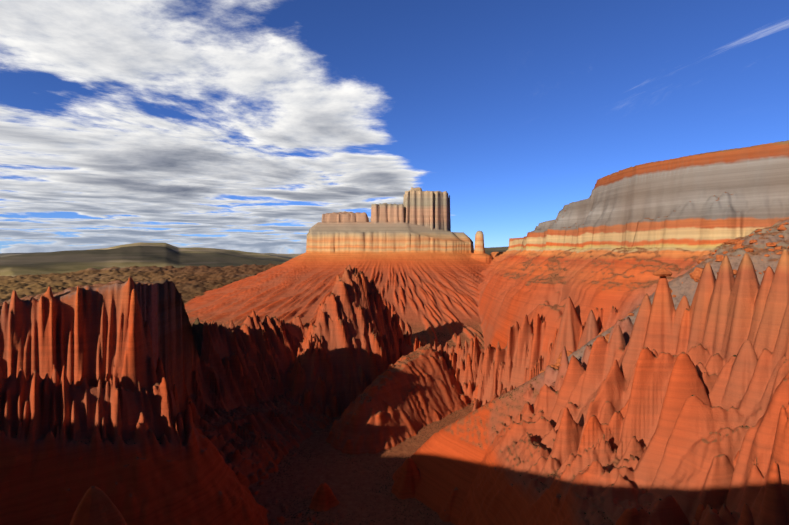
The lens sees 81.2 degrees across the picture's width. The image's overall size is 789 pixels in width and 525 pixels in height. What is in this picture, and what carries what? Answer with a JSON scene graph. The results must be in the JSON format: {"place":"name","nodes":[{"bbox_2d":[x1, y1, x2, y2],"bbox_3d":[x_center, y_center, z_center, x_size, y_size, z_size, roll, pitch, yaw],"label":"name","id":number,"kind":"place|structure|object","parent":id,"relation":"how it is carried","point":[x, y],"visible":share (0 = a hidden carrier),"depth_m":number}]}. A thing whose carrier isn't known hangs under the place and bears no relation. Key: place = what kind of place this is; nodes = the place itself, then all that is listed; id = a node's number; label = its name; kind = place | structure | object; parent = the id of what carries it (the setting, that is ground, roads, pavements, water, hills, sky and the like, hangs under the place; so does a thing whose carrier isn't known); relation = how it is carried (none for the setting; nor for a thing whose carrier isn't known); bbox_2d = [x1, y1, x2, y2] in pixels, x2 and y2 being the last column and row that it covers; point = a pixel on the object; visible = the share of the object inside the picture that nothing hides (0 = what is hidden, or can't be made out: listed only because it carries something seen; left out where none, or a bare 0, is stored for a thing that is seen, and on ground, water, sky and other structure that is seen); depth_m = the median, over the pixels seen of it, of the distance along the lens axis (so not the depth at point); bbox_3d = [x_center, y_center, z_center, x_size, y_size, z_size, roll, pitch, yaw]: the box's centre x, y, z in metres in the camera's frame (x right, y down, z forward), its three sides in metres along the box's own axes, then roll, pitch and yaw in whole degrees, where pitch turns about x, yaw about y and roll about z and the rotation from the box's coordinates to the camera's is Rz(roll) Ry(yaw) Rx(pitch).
{"place":"outdoors","nodes":[
{"label":"outdoors","id":0,"kind":"place"},
{"bbox_2d":[0,242,507,276],"bbox_3d":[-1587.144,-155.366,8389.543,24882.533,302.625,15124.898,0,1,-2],"label":"hills","id":1,"kind":"structure","parent":0,"point":[140,254],"depth_m":3289.90},
{"bbox_2d":[0,140,788,524],"bbox_3d":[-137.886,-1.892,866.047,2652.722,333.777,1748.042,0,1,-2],"label":"canyon terrain","id":2,"kind":"structure","parent":0,"point":[386,364],"depth_m":355.49},
{"bbox_2d":[652,267,671,276],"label":"caprock","id":3,"kind":"structure","parent":2,"relation":"on","point":[662,272],"depth_m":256.69},
{"bbox_2d":[540,222,788,372],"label":"talus boulders","id":4,"kind":"object","parent":2,"relation":"on","point":[695,274],"visible":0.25,"depth_m":370.59},
{"bbox_2d":[0,0,788,253],"label":"sky","id":5,"kind":"structure","parent":0,"point":[238,125]}
]}

